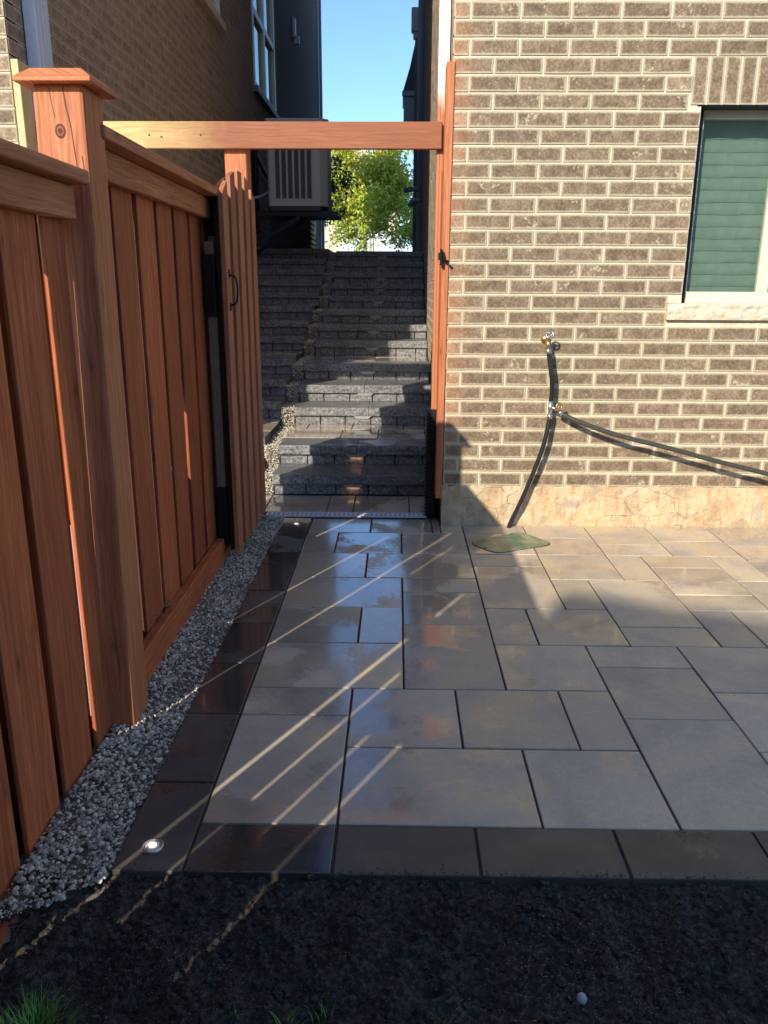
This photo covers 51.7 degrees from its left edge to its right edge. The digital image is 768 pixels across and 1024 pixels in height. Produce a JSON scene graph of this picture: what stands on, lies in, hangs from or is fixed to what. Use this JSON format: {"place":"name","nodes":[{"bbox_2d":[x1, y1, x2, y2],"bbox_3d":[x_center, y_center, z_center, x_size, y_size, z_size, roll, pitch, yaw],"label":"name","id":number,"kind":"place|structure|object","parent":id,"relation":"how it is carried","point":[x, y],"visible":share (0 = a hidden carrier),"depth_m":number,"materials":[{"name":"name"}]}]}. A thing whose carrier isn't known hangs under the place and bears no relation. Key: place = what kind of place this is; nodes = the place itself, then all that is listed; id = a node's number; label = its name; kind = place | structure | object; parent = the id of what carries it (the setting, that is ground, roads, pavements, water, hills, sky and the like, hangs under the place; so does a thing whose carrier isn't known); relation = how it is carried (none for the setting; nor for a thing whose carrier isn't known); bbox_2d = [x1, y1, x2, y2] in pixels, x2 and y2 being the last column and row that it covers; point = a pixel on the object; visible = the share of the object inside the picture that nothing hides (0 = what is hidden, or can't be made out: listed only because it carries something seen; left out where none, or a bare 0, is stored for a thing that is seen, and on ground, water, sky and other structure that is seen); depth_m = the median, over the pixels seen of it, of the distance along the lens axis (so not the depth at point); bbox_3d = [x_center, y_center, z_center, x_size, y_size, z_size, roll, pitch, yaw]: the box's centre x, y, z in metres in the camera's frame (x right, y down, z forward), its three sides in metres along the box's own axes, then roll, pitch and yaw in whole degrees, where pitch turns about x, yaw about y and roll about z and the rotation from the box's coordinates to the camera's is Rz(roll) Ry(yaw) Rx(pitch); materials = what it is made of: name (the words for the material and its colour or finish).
{"place":"outdoors","nodes":[
{"label":"outdoors","id":0,"kind":"place"},
{"bbox_2d":[70,525,90,714],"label":"neighbour patio","id":1,"kind":"structure","parent":0,"point":[80,619],"depth_m":3.62,"materials":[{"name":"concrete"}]},
{"bbox_2d":[70,521,94,745],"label":"ground","id":2,"kind":"structure","parent":0,"point":[91,716],"depth_m":2.84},
{"bbox_2d":[0,68,234,949],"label":"wooden fence","id":3,"kind":"object","parent":2,"relation":"on","point":[126,227],"visible":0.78,"depth_m":2.40,"materials":[{"name":"red wood"}]},
{"bbox_2d":[203,171,265,553],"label":"garden gate","id":4,"kind":"structure","parent":3,"relation":"attached to","point":[230,278],"depth_m":4.23,"materials":[{"name":"brown wood"}]},
{"bbox_2d":[10,59,454,520],"bbox_3d":[-0.831,-1.216,4.831,2.430,2.690,0.430,1,16,1],"label":"gateway frame","id":5,"kind":"object","parent":2,"relation":"on","point":[236,141],"visible":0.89,"depth_m":4.59,"materials":[{"name":"brown wood"}]},
{"bbox_2d":[264,251,336,494],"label":"gravel","id":6,"kind":"structure","parent":2,"relation":"on","point":[271,454],"depth_m":7.26,"materials":[{"name":"grey gravel"}]},
{"bbox_2d":[402,0,767,528],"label":"brick house","id":7,"kind":"structure","parent":2,"relation":"on","point":[608,243],"depth_m":4.63,"materials":[{"name":"beige brick"}]},
{"bbox_2d":[424,408,439,517],"bbox_3d":[0.318,-0.309,5.151,0.116,0.726,0.134,1,16,1],"label":"drain pipe","id":8,"kind":"object","parent":7,"relation":"attached to","point":[432,506],"visible":0.69,"depth_m":5.12,"materials":[{"name":"black plastic"}]},
{"bbox_2d":[545,348,553,400],"bbox_3d":[0.979,-0.810,4.678,0.068,0.310,0.043,1,16,1],"label":"garden hose","id":9,"kind":"object","parent":7,"relation":"hanging from","point":[551,372],"visible":1,"depth_m":4.66,"materials":[{"name":"black rubber"}]},
{"bbox_2d":[548,401,562,413],"bbox_3d":[1.023,-0.617,4.719,0.054,0.085,0.088,-9,18,-29],"label":"hose splitter","id":10,"kind":"object","parent":9,"relation":"hanging from","point":[551,407],"visible":1,"depth_m":4.72,"materials":[{"name":"metal"}]},
{"bbox_2d":[507,414,552,527],"bbox_3d":[0.889,-0.238,4.854,0.243,0.737,0.045,2,16,7],"label":"garden hose","id":11,"kind":"object","parent":10,"relation":"attached to","point":[533,471],"visible":1,"depth_m":4.83,"materials":[{"name":"black rubber"}]},
{"bbox_2d":[557,410,767,475],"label":"garden hose","id":12,"kind":"object","parent":10,"relation":"attached to","point":[561,413],"visible":1,"depth_m":4.71,"materials":[{"name":"black rubber"}]},
{"bbox_2d":[681,110,767,302],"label":"window","id":13,"kind":"structure","parent":7,"relation":"in","point":[727,253],"depth_m":4.68,"materials":[{"name":"green plastic"}]},
{"bbox_2d":[270,220,315,248],"bbox_3d":[-1.469,-4.596,12.914,0.660,0.750,0.700,1,16,1],"label":"air conditioner","id":14,"kind":"object","parent":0,"point":[302,237],"visible":0.56,"depth_m":12.62,"materials":[{"name":"metal"}]},
{"bbox_2d":[262,493,439,518],"bbox_3d":[-0.441,-0.029,5.508,1.660,0.062,0.600,1,16,1],"label":"alley landing","id":15,"kind":"object","parent":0,"point":[344,503],"visible":0.52,"depth_m":5.51,"materials":[{"name":"grey stone"}]},
{"bbox_2d":[266,512,426,517],"bbox_3d":[-0.251,0.045,5.250,1.063,0.061,0.090,1,16,1],"label":"channel drain","id":16,"kind":"object","parent":15,"relation":"on","point":[332,514],"visible":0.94,"depth_m":5.24,"materials":[{"name":"grey metal"}]},
{"bbox_2d":[273,251,430,494],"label":"stone steps","id":17,"kind":"structure","parent":15,"relation":"on","point":[328,433],"depth_m":7.18,"materials":[{"name":"grey stone"}]},
{"bbox_2d":[343,485,362,487],"bbox_3d":[-0.222,-0.187,5.720,0.150,0.026,0.042,1,16,1],"label":"step light","id":18,"kind":"object","parent":17,"relation":"attached to","point":[353,486],"visible":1,"depth_m":5.71,"materials":[{"name":"beige"}]},
{"bbox_2d":[347,455,365,457],"bbox_3d":[-0.208,-0.424,6.006,0.150,0.026,0.042,1,16,1],"label":"step light","id":19,"kind":"object","parent":17,"relation":"attached to","point":[357,456],"visible":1,"depth_m":5.99,"materials":[{"name":"beige"}]},
{"bbox_2d":[354,415,370,418],"bbox_3d":[-0.184,-0.821,6.860,0.150,0.026,0.042,1,16,1],"label":"step light","id":20,"kind":"object","parent":17,"relation":"attached to","point":[363,417],"visible":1,"depth_m":6.85,"materials":[{"name":"white plastic"}]},
{"bbox_2d":[357,393,372,395],"bbox_3d":[-0.170,-1.066,7.176,0.150,0.026,0.042,1,16,1],"label":"step light","id":21,"kind":"object","parent":17,"relation":"attached to","point":[365,394],"visible":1,"depth_m":7.16,"materials":[{"name":"white plastic"}]},
{"bbox_2d":[360,371,374,373],"bbox_3d":[-0.155,-1.328,7.548,0.150,0.026,0.042,1,16,1],"label":"step light","id":22,"kind":"object","parent":17,"relation":"attached to","point":[365,372],"visible":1,"depth_m":7.53,"materials":[{"name":"grey metal"}]},
{"bbox_2d":[367,331,379,333],"bbox_3d":[-0.114,-2.013,8.871,0.150,0.026,0.042,1,16,1],"label":"step light","id":23,"kind":"object","parent":17,"relation":"attached to","point":[373,332],"visible":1,"depth_m":8.86,"materials":[{"name":"grey metal"}]},
{"bbox_2d":[325,150,408,251],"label":"suburban house","id":24,"kind":"structure","parent":0,"point":[381,247],"depth_m":42.65,"materials":[{"name":"grey"}]},
{"bbox_2d":[341,232,369,250],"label":"garage door","id":25,"kind":"structure","parent":24,"relation":"in","point":[350,244],"depth_m":42.66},
{"bbox_2d":[374,233,403,250],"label":"garage door","id":26,"kind":"structure","parent":24,"relation":"in","point":[381,247],"depth_m":42.63,"materials":[{"name":"white"}]},
{"bbox_2d":[321,0,417,250],"label":"sky","id":27,"kind":"structure","parent":0,"point":[368,45],"materials":[{"name":"blue"}]},
{"bbox_2d":[0,864,767,1023],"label":"soil","id":28,"kind":"structure","parent":0,"point":[297,978],"depth_m":1.81,"materials":[{"name":"black soil"}]},
{"bbox_2d":[0,981,87,1023],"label":"grass tuft","id":29,"kind":"object","parent":28,"relation":"on","point":[41,1012],"visible":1,"depth_m":1.63,"materials":[{"name":"green plant"}]},
{"bbox_2d":[0,514,284,944],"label":"gravel","id":30,"kind":"structure","parent":28,"relation":"on","point":[90,829],"depth_m":2.50,"materials":[{"name":"grey gravel"}]},
{"bbox_2d":[269,1009,307,1023],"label":"grass tuft","id":31,"kind":"object","parent":28,"relation":"on","point":[288,1017],"visible":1,"depth_m":1.63,"materials":[{"name":"green plant"}]},
{"bbox_2d":[309,999,335,1023],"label":"grass tuft","id":32,"kind":"object","parent":28,"relation":"on","point":[321,1005],"visible":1,"depth_m":1.65,"materials":[{"name":"green plant"}]},
{"bbox_2d":[23,892,751,1023],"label":"grass seed","id":33,"kind":"object","parent":28,"relation":"on","point":[441,968],"depth_m":1.76,"materials":[{"name":"plant"}]},
{"bbox_2d":[577,992,586,1004],"bbox_3d":[0.423,1.040,1.692,0.023,0.023,0.022,1,16,1],"label":"pebble","id":34,"kind":"object","parent":28,"relation":"on","point":[581,998],"visible":1,"depth_m":1.68,"materials":[{"name":"grey stone"}]},
{"bbox_2d":[110,517,767,885],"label":"joint bedding","id":35,"kind":"object","parent":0,"point":[631,882],"visible":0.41,"depth_m":2.80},
{"bbox_2d":[111,518,767,887],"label":"border paving","id":36,"kind":"structure","parent":0,"point":[170,815],"depth_m":2.14,"materials":[{"name":"grey stone"}]},
{"bbox_2d":[142,838,163,853],"bbox_3d":[-0.619,0.903,2.122,0.058,0.028,0.058,1,16,1],"label":"ground light","id":37,"kind":"object","parent":36,"relation":"on","point":[153,846],"visible":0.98,"depth_m":2.11,"materials":[{"name":"metal"}]},
{"bbox_2d":[202,519,767,831],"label":"patio paving","id":38,"kind":"structure","parent":0,"point":[704,760],"depth_m":2.99,"materials":[{"name":"grey stone"}]},
{"bbox_2d":[472,532,549,552],"bbox_3d":[0.742,0.197,4.666,0.423,0.036,0.296,-9,18,-30],"label":"valve cover","id":39,"kind":"object","parent":38,"relation":"on","point":[515,541],"visible":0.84,"depth_m":4.65,"materials":[{"name":"green plastic"}]},
{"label":"street ground","id":40,"kind":"structure","parent":0,"visible":0},
{"bbox_2d":[0,0,324,248],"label":"brick house","id":41,"kind":"structure","parent":40,"relation":"on","point":[202,60],"depth_m":7.98,"materials":[{"name":"brick"}]},
{"bbox_2d":[210,0,219,14],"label":"window","id":42,"kind":"structure","parent":41,"relation":"in","point":[216,3],"depth_m":9.23,"materials":[{"name":"beige plastic"}]},
{"bbox_2d":[251,0,275,109],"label":"window","id":43,"kind":"structure","parent":41,"relation":"in","point":[262,13],"depth_m":12.53,"materials":[{"name":"beige plastic"}]},
{"bbox_2d":[253,118,340,254],"bbox_3d":[-1.274,-4.231,10.633,1.345,1.790,0.920,1,16,1],"label":"air conditioner","id":44,"kind":"object","parent":41,"relation":"attached to","point":[299,184],"visible":0.61,"depth_m":10.28,"materials":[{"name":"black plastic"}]},
{"bbox_2d":[167,249,332,466],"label":"stone steps","id":45,"kind":"structure","parent":40,"relation":"on","point":[291,282],"depth_m":9.41,"materials":[{"name":"grey stone"}]},
{"bbox_2d":[324,155,357,226],"bbox_3d":[-1.944,-9.728,23.753,2.339,4.808,2.921,1,16,1],"label":"dark tree","id":46,"kind":"object","parent":40,"relation":"on","point":[334,187],"visible":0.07,"depth_m":23.74,"materials":[{"name":"green plant"}]},
{"bbox_2d":[325,150,413,250],"bbox_3d":[-0.579,-11.597,29.926,4.640,5.057,3.970,1,16,1],"label":"maple tree","id":47,"kind":"object","parent":40,"relation":"on","point":[382,195],"visible":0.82,"depth_m":29.27,"materials":[{"name":"green plant"}]},
{"bbox_2d":[389,167,412,250],"bbox_3d":[1.603,-12.397,33.850,2.924,4.480,2.763,8,18,26],"label":"dark tree","id":48,"kind":"object","parent":40,"relation":"on","point":[404,245],"visible":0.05,"depth_m":33.91,"materials":[{"name":"green plant"}]}
]}

